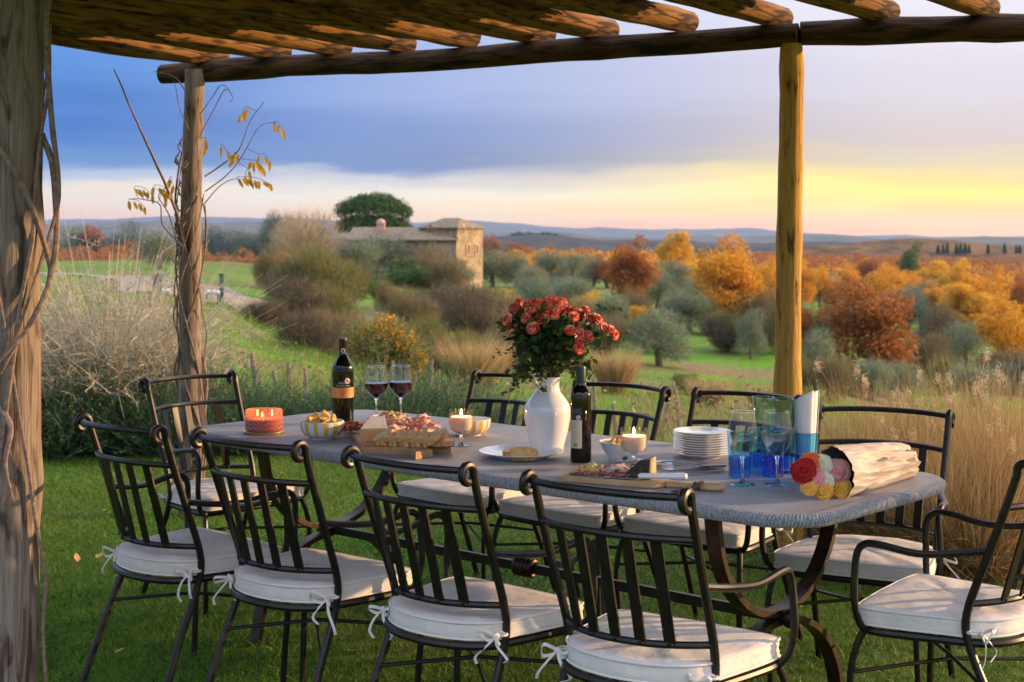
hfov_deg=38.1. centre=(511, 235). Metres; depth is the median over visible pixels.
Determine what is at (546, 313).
rose
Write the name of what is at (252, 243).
olive tree
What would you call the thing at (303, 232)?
bare tree
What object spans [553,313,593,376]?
rose
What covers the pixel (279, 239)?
bare tree
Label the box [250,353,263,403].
vine stake
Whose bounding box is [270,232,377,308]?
thicket
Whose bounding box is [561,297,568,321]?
rose
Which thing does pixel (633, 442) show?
goblet candle
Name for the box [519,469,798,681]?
chair
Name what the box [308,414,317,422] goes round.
corn chip
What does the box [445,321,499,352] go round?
thicket
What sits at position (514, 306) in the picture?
rose
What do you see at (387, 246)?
olive tree
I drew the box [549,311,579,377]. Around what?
rose
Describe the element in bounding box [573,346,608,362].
airy twig
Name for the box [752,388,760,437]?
vine stake
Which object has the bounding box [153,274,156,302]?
gate post
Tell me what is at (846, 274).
autumn tree
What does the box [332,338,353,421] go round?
wine bottle
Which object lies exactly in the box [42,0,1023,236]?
sky
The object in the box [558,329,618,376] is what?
rose
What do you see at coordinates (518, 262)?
olive tree
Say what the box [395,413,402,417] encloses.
baked ring
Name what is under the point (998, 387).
ornamental grass
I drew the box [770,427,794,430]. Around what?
tumbler
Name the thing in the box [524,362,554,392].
leafy sprig
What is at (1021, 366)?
olive tree
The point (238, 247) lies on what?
olive tree
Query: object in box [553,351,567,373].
leafy sprig
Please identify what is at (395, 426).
ham slice
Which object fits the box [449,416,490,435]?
striped bowl
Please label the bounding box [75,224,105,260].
autumn tree
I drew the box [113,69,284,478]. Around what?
climbing vine
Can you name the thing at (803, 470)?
rose
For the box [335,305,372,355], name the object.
thicket
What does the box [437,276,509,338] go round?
thicket
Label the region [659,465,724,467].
table knife
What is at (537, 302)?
rose
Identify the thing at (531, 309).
rose
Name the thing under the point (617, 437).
baked ring
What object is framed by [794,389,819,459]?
napkin roll
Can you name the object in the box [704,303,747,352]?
thicket
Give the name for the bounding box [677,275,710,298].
olive tree
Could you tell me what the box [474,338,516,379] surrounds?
thicket
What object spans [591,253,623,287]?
autumn tree
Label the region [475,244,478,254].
window
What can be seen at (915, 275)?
autumn tree
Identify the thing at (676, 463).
fork
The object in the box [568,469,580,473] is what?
salami slice
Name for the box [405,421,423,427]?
ham slice
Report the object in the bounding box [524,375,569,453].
vase
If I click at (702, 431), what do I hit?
stacked plate
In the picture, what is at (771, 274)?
autumn tree
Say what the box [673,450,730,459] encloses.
stacked plate
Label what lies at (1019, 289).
autumn tree
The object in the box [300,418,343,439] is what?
striped bowl
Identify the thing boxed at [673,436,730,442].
stacked plate
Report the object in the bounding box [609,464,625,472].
ham slice
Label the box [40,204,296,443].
sage bush
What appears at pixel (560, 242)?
hills
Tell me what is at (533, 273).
olive tree
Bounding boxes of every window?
[461,225,465,234]
[466,243,470,254]
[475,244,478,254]
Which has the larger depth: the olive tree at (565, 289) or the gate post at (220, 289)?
the olive tree at (565, 289)
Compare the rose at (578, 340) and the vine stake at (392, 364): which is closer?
the rose at (578, 340)
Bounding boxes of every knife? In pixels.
[569,473,687,479]
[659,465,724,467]
[662,465,725,468]
[665,464,724,469]
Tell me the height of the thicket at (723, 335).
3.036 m
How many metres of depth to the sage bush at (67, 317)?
10.72 m
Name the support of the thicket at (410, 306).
on the ground at (707, 359)
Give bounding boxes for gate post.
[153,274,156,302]
[157,274,162,299]
[219,274,224,307]
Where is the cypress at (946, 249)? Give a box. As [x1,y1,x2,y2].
[945,242,949,253]
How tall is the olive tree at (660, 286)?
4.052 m
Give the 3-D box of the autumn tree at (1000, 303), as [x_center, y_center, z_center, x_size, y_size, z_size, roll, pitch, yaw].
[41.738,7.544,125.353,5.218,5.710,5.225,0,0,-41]
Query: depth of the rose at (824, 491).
3.93 m
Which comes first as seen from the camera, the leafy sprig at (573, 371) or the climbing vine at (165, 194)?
the leafy sprig at (573, 371)
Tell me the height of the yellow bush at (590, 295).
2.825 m
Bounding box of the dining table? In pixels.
[189,410,945,681]
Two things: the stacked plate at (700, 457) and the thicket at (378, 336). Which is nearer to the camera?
the stacked plate at (700, 457)
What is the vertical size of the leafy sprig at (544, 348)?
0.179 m
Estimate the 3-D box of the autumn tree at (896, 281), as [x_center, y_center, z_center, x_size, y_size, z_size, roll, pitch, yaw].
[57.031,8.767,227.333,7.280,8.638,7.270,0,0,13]
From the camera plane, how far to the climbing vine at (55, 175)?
4.03 m
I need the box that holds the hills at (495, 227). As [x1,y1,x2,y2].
[45,216,1023,238]
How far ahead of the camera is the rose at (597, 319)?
4.77 m
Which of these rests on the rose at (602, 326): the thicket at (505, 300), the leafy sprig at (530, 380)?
the leafy sprig at (530, 380)
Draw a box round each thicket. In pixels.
[233,295,292,329]
[248,241,290,287]
[258,253,304,299]
[260,268,338,331]
[267,302,348,356]
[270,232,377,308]
[307,278,360,319]
[312,304,353,353]
[334,319,403,362]
[335,255,375,301]
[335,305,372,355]
[337,311,428,377]
[349,312,439,372]
[371,277,407,311]
[376,335,434,384]
[378,282,445,331]
[388,240,466,288]
[391,275,500,333]
[402,305,454,370]
[421,330,459,375]
[422,254,472,291]
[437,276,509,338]
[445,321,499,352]
[466,281,522,308]
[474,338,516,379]
[479,313,518,367]
[480,282,530,317]
[484,299,527,336]
[553,292,605,337]
[571,308,636,358]
[617,284,654,324]
[625,309,677,351]
[657,293,697,325]
[694,307,757,352]
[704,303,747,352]
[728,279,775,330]
[750,295,802,354]
[801,301,835,354]
[801,352,820,391]
[802,349,860,403]
[838,357,878,396]
[901,324,959,374]
[906,296,975,356]
[920,349,966,395]
[968,341,1023,392]
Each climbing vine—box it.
[0,0,60,681]
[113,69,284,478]
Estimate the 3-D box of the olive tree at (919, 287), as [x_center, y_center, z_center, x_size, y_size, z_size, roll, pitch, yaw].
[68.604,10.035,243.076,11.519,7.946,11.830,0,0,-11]
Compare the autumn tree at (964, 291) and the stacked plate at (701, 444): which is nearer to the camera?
the stacked plate at (701, 444)
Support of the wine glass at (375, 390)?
on the dining table
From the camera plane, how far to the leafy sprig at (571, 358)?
4.73 m
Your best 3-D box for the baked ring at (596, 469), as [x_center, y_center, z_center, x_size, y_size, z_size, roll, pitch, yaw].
[0.235,0.671,4.240,0.033,0.020,0.039,-1,-3,-25]
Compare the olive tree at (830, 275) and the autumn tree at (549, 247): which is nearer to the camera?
the olive tree at (830, 275)
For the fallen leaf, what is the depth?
6.49 m
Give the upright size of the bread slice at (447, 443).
0.019 m
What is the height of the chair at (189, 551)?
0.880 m
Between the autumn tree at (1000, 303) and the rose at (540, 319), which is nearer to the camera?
the rose at (540, 319)
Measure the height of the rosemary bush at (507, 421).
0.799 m
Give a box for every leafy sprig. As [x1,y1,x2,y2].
[494,310,542,375]
[500,362,537,400]
[501,306,540,342]
[504,356,539,381]
[505,330,542,373]
[509,364,535,379]
[514,323,539,339]
[516,338,547,366]
[517,331,546,359]
[518,339,546,365]
[519,338,550,376]
[519,363,542,381]
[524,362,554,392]
[530,339,554,373]
[533,343,549,374]
[546,349,567,373]
[550,335,565,354]
[551,348,583,377]
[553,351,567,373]
[554,348,597,376]
[554,359,575,374]
[557,365,575,382]
[558,360,591,379]
[562,349,596,367]
[572,359,595,374]
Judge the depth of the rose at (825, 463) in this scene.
3.96 m
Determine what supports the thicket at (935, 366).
on the ground at (707, 359)
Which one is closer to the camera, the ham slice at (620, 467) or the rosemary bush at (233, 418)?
the ham slice at (620, 467)
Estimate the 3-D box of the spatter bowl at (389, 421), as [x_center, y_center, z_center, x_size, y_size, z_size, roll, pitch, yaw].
[-0.438,0.677,5.385,0.150,0.046,0.150,0,0,0]
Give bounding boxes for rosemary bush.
[41,321,310,455]
[41,323,258,456]
[41,329,177,461]
[41,350,225,456]
[42,337,331,458]
[97,358,308,459]
[203,339,331,454]
[211,359,476,415]
[212,364,385,454]
[271,358,448,416]
[283,319,508,422]
[354,338,530,423]
[388,362,531,425]
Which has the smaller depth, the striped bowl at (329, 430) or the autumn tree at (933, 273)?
the striped bowl at (329, 430)
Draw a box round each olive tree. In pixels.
[53,223,97,260]
[103,216,148,259]
[133,227,178,269]
[202,222,239,261]
[227,229,257,262]
[237,229,273,261]
[255,208,296,257]
[328,235,391,279]
[351,231,414,279]
[443,257,482,285]
[483,245,516,286]
[495,249,530,287]
[509,273,557,304]
[510,261,556,297]
[525,274,587,300]
[528,247,574,280]
[548,270,601,302]
[559,250,587,280]
[573,249,604,286]
[589,288,633,325]
[618,301,699,366]
[629,268,681,308]
[648,259,696,294]
[654,286,720,334]
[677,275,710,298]
[734,306,771,359]
[766,273,810,312]
[801,319,841,391]
[822,303,867,359]
[823,267,840,302]
[841,354,903,400]
[874,356,933,399]
[875,286,933,331]
[878,344,917,373]
[896,275,947,302]
[909,292,937,328]
[938,362,1006,405]
[939,315,990,370]
[978,360,1023,394]
[1010,354,1023,389]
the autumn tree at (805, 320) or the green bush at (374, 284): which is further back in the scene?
the green bush at (374, 284)
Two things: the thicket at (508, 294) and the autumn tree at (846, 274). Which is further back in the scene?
the autumn tree at (846, 274)
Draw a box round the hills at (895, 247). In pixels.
[644,238,1023,268]
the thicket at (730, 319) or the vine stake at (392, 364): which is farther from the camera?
the thicket at (730, 319)
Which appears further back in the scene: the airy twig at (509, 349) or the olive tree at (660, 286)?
the olive tree at (660, 286)
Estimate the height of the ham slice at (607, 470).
0.023 m
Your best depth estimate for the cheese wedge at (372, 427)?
4.85 m
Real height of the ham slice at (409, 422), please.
0.023 m
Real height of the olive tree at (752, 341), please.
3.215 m
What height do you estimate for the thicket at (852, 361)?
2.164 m
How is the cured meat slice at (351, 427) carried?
on the cutting board at (418, 451)
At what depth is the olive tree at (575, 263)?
203.59 m
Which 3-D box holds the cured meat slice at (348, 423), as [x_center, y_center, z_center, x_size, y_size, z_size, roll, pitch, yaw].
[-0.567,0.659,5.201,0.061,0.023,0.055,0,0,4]
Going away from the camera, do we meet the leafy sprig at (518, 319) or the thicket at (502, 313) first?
the leafy sprig at (518, 319)
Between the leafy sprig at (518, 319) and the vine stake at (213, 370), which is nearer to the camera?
the leafy sprig at (518, 319)
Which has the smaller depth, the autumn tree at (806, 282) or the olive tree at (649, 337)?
the olive tree at (649, 337)
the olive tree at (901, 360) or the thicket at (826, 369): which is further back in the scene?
the olive tree at (901, 360)
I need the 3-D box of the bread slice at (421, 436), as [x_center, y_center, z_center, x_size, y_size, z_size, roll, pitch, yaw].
[-0.301,0.650,4.762,0.074,0.021,0.064,-31,11,-12]
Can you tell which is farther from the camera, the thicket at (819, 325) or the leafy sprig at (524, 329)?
the thicket at (819, 325)
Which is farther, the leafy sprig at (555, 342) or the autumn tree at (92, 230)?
the autumn tree at (92, 230)
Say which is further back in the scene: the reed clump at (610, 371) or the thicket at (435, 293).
the thicket at (435, 293)
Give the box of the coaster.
[243,429,283,435]
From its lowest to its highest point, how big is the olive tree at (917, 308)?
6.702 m
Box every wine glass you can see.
[364,366,387,418]
[389,365,411,412]
[727,410,757,486]
[765,410,791,486]
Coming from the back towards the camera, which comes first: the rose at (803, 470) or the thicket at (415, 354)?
the thicket at (415, 354)
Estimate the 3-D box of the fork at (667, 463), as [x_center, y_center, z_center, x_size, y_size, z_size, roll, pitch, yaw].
[0.462,0.694,4.534,0.205,0.009,0.021,0,0,38]
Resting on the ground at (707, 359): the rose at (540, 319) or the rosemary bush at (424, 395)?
the rosemary bush at (424, 395)
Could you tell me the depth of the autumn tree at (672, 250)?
239.70 m
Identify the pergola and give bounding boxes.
[0,0,1023,681]
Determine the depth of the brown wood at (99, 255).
499.91 m
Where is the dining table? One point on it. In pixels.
(759, 503)
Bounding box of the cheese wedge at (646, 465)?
[624,457,655,479]
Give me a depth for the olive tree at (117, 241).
697.34 m
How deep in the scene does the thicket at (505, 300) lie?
85.64 m
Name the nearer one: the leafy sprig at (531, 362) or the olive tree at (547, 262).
the leafy sprig at (531, 362)
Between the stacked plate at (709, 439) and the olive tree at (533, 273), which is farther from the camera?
the olive tree at (533, 273)
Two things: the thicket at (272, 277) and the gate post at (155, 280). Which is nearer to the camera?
the gate post at (155, 280)
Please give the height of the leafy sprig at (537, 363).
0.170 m
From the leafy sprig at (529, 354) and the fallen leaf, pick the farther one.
the fallen leaf
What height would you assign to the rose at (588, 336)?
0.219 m
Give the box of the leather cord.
[671,480,703,493]
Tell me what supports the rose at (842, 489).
on the dining table
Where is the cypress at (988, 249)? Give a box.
[986,244,990,253]
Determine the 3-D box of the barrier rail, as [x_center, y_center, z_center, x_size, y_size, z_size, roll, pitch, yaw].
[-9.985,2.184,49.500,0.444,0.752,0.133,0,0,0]
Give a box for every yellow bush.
[567,290,624,319]
[627,304,650,322]
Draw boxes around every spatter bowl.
[370,414,411,423]
[599,438,636,460]
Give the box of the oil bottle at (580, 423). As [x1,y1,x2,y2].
[570,366,590,462]
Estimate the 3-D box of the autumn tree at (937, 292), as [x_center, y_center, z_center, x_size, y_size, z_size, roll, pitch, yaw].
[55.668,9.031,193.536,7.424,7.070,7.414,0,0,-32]
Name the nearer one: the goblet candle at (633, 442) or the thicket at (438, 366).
the goblet candle at (633, 442)
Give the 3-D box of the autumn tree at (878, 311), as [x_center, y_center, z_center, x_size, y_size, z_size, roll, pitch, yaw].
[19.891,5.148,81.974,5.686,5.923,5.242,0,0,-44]
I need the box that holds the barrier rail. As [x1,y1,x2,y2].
[205,290,219,306]
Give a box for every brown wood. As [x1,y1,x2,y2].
[43,239,762,274]
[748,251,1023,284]
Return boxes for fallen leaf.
[74,553,79,561]
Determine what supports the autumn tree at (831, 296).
on the ground at (707, 359)
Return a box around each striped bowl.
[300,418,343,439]
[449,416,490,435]
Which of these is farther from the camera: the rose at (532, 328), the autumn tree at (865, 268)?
the autumn tree at (865, 268)
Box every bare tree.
[262,212,304,257]
[269,203,362,275]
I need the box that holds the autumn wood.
[489,247,1023,297]
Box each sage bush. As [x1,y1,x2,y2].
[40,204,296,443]
[40,264,157,390]
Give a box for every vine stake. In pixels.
[209,353,218,391]
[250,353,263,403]
[272,370,277,400]
[286,363,291,406]
[303,368,309,407]
[390,360,396,379]
[429,360,433,395]
[592,378,596,433]
[611,404,617,434]
[659,394,673,439]
[672,381,681,427]
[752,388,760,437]
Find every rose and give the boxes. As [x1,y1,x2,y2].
[501,314,530,345]
[506,324,524,334]
[508,302,540,371]
[514,298,548,377]
[520,313,541,376]
[523,300,538,318]
[526,306,551,331]
[526,321,547,377]
[528,307,551,374]
[529,295,562,339]
[531,298,550,322]
[534,305,560,338]
[535,315,553,377]
[541,311,558,349]
[546,325,574,377]
[549,296,566,377]
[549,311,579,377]
[549,326,588,375]
[549,336,584,375]
[550,308,568,373]
[552,344,583,371]
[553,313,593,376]
[554,305,589,364]
[555,329,593,376]
[556,324,619,376]
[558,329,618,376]
[559,306,575,339]
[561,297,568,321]
[562,321,607,351]
[563,313,602,349]
[576,308,585,325]
[790,457,851,483]
[799,452,819,468]
[800,474,853,495]
[812,468,853,488]
[814,475,853,499]
[818,454,851,472]
[823,471,853,485]
[829,459,852,481]
[831,480,852,498]
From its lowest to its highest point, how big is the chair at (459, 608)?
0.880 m
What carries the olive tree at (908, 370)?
on the ground at (707, 359)
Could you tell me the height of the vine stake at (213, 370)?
0.678 m
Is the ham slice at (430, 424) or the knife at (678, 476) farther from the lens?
the ham slice at (430, 424)
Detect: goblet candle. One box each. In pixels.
[449,409,473,446]
[620,428,646,466]
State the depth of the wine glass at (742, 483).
4.17 m
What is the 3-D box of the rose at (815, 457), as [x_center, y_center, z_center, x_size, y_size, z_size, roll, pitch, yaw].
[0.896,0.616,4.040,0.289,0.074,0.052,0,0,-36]
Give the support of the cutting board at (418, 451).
on the dining table
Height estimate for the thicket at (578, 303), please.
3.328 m
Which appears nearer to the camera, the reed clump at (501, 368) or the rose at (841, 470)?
the rose at (841, 470)
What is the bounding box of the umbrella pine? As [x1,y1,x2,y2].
[332,191,414,234]
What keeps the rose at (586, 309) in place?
in the vase
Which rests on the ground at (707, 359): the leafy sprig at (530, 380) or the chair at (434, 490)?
the chair at (434, 490)
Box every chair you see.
[73,412,290,681]
[138,370,312,616]
[189,427,424,681]
[340,445,597,681]
[390,369,560,591]
[490,380,672,616]
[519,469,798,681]
[612,386,803,639]
[759,402,959,681]
[847,459,1023,681]
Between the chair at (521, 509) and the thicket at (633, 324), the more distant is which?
the thicket at (633, 324)
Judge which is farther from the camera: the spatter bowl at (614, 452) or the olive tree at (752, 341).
the olive tree at (752, 341)
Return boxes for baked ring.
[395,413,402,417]
[580,465,588,470]
[586,462,597,466]
[586,465,594,469]
[589,468,599,472]
[611,435,620,442]
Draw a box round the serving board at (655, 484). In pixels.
[562,474,724,490]
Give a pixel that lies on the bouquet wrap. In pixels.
(876, 465)
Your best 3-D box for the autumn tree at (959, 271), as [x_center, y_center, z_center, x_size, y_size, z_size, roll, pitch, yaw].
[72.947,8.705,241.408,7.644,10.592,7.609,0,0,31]
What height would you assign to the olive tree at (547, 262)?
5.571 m
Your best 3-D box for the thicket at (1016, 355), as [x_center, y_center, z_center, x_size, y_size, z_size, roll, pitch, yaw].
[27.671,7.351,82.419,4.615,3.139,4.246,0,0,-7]
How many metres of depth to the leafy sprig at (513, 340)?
4.78 m
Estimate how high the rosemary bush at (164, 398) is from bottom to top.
0.961 m
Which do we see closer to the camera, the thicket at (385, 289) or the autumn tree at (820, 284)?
the thicket at (385, 289)
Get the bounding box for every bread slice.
[372,428,394,445]
[385,429,406,445]
[396,429,417,446]
[408,430,428,446]
[420,430,441,447]
[430,439,454,446]
[438,429,449,440]
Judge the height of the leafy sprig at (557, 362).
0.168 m
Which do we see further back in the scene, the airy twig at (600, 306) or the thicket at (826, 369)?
the thicket at (826, 369)
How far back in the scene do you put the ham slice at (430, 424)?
5.04 m
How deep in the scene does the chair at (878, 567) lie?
4.70 m
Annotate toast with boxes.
[502,449,509,455]
[508,447,538,460]
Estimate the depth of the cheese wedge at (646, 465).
4.16 m
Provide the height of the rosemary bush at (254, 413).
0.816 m
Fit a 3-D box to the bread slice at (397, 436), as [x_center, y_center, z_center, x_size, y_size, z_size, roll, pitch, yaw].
[-0.374,0.650,4.785,0.076,0.021,0.063,-31,11,-12]
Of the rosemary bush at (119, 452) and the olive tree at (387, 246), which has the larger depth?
the olive tree at (387, 246)
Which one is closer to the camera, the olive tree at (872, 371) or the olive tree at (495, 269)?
the olive tree at (872, 371)
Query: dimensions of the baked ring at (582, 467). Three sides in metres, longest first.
0.039 x 0.033 x 0.020 m
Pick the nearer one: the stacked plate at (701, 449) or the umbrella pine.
the stacked plate at (701, 449)
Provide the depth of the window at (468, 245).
151.63 m
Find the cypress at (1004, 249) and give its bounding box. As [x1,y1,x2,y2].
[1002,243,1006,253]
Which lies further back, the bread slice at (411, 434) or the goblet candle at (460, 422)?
the goblet candle at (460, 422)
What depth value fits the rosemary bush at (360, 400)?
10.15 m
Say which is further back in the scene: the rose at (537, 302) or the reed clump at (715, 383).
the reed clump at (715, 383)
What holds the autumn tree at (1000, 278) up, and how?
on the ground at (707, 359)
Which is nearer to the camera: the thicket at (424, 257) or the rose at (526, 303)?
the rose at (526, 303)
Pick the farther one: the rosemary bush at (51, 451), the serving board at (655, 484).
the rosemary bush at (51, 451)
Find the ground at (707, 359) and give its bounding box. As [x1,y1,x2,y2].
[39,251,1023,681]
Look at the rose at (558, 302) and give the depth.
4.71 m
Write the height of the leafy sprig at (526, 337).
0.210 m
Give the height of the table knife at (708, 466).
0.006 m
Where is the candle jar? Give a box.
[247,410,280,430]
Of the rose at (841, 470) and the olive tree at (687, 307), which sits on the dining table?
the rose at (841, 470)
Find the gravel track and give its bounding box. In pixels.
[40,272,266,309]
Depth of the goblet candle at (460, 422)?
4.92 m
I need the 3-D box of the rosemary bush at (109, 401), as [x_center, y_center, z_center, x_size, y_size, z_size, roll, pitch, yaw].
[-2.831,0.996,10.039,1.760,1.006,2.277,0,0,-33]
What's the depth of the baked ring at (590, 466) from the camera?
4.24 m
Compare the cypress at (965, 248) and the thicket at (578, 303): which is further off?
the cypress at (965, 248)
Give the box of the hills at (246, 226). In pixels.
[45,221,1023,244]
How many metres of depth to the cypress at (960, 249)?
861.60 m
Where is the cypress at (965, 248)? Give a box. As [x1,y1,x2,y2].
[963,243,966,253]
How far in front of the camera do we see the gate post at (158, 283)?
47.94 m
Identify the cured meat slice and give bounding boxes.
[342,424,361,430]
[344,421,358,425]
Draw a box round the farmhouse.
[346,218,485,288]
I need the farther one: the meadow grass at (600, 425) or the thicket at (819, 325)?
the thicket at (819, 325)
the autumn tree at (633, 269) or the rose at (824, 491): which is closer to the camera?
the rose at (824, 491)
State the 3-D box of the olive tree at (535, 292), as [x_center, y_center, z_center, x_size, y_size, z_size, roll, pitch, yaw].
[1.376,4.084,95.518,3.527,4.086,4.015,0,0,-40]
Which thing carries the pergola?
on the ground at (707, 359)
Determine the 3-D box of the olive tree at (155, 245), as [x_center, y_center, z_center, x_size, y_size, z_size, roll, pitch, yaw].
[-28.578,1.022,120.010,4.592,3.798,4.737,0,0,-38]
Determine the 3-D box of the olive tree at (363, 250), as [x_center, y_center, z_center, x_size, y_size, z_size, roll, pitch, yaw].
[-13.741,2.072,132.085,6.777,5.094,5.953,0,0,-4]
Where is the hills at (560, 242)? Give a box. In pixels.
[48,233,855,253]
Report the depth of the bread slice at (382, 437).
4.77 m
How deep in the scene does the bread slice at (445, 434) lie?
4.76 m
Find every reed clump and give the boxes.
[425,322,511,389]
[450,334,516,387]
[584,338,650,394]
[677,369,745,409]
[735,379,773,409]
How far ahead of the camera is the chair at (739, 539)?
5.24 m
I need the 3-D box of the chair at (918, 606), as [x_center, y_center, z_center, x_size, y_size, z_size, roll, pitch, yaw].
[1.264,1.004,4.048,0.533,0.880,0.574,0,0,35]
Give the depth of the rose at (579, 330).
4.70 m
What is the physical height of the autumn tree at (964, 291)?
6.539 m
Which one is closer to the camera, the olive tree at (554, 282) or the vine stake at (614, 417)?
the vine stake at (614, 417)
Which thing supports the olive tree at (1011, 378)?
on the ground at (707, 359)
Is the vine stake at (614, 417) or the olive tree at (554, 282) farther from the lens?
the olive tree at (554, 282)
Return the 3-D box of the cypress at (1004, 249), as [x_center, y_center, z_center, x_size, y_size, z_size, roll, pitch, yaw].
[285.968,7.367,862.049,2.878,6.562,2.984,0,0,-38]
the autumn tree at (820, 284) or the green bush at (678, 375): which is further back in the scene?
the autumn tree at (820, 284)
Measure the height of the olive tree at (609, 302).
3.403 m
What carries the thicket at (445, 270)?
on the ground at (707, 359)
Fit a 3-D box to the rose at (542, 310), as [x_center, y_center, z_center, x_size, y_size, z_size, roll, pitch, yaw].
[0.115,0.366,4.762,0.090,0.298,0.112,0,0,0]
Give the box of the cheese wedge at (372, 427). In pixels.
[360,416,386,442]
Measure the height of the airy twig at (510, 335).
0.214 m
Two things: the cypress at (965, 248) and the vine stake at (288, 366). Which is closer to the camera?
the vine stake at (288, 366)
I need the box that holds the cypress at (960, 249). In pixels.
[959,243,962,253]
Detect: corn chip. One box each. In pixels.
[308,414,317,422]
[321,410,329,418]
[330,414,335,421]
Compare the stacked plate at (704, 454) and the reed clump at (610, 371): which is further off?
the reed clump at (610, 371)
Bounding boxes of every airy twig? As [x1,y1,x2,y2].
[493,345,538,376]
[497,325,542,377]
[561,328,630,370]
[570,303,622,338]
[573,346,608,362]
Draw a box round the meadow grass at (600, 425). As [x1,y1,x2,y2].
[40,287,1019,457]
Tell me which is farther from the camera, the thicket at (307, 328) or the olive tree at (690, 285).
the olive tree at (690, 285)
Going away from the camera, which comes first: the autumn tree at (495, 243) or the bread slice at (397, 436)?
the bread slice at (397, 436)
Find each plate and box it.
[478,444,563,460]
[673,426,730,435]
[673,431,729,438]
[673,434,730,440]
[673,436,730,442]
[673,438,730,445]
[673,441,730,447]
[673,443,730,450]
[673,446,730,452]
[673,448,730,455]
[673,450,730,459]
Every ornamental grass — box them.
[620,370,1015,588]
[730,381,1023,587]
[734,353,1023,464]
[825,344,1023,480]
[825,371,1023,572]
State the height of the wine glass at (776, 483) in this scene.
0.207 m
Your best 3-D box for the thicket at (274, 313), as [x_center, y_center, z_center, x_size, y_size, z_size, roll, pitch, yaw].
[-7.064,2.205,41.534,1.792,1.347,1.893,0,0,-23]
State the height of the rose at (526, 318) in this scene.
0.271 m
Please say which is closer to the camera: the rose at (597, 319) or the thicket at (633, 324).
the rose at (597, 319)
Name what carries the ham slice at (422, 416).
on the ham slice
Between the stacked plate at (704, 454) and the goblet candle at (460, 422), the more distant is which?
the goblet candle at (460, 422)
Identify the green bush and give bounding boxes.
[350,277,388,298]
[381,256,429,287]
[412,276,437,289]
[672,372,700,395]
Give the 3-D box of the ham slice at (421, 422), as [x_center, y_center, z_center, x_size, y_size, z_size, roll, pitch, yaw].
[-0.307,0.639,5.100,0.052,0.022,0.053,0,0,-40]
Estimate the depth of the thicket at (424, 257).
145.12 m
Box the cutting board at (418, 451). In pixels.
[346,419,450,459]
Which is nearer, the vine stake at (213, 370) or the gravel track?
the vine stake at (213, 370)
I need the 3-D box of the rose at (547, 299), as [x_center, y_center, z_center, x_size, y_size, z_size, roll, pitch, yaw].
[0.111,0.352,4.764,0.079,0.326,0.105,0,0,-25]
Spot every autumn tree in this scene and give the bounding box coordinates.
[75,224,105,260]
[483,234,502,256]
[503,242,534,254]
[537,245,562,253]
[573,247,606,255]
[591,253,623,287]
[606,233,662,300]
[653,230,696,279]
[689,232,769,323]
[751,256,775,304]
[801,259,821,306]
[801,306,820,352]
[808,264,837,307]
[813,276,922,370]
[815,280,861,318]
[838,262,861,291]
[853,252,881,283]
[861,265,906,314]
[873,262,910,290]
[879,265,921,297]
[908,265,930,285]
[914,259,951,293]
[915,278,960,326]
[935,257,978,290]
[936,282,998,328]
[938,272,1011,332]
[973,300,1023,376]
[979,292,1023,350]
[980,266,1017,297]
[1001,273,1023,325]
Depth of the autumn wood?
349.12 m
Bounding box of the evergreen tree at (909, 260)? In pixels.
[894,239,922,274]
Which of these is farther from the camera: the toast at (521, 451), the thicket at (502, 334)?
the thicket at (502, 334)
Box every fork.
[636,458,684,465]
[636,458,692,465]
[637,458,703,464]
[639,458,706,463]
[641,459,708,462]
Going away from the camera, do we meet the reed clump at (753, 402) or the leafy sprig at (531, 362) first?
the leafy sprig at (531, 362)
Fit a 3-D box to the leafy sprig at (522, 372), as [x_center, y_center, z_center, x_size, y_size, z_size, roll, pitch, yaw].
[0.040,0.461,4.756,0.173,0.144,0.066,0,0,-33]
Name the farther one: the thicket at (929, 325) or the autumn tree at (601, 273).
the autumn tree at (601, 273)
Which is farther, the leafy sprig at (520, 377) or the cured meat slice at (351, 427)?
the cured meat slice at (351, 427)
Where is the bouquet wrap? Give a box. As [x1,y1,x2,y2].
[821,442,920,496]
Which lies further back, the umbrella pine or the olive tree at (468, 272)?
the umbrella pine
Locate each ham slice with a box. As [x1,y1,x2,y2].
[387,424,405,429]
[393,418,413,425]
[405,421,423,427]
[411,413,429,418]
[412,419,429,425]
[426,422,440,427]
[600,465,619,473]
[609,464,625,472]

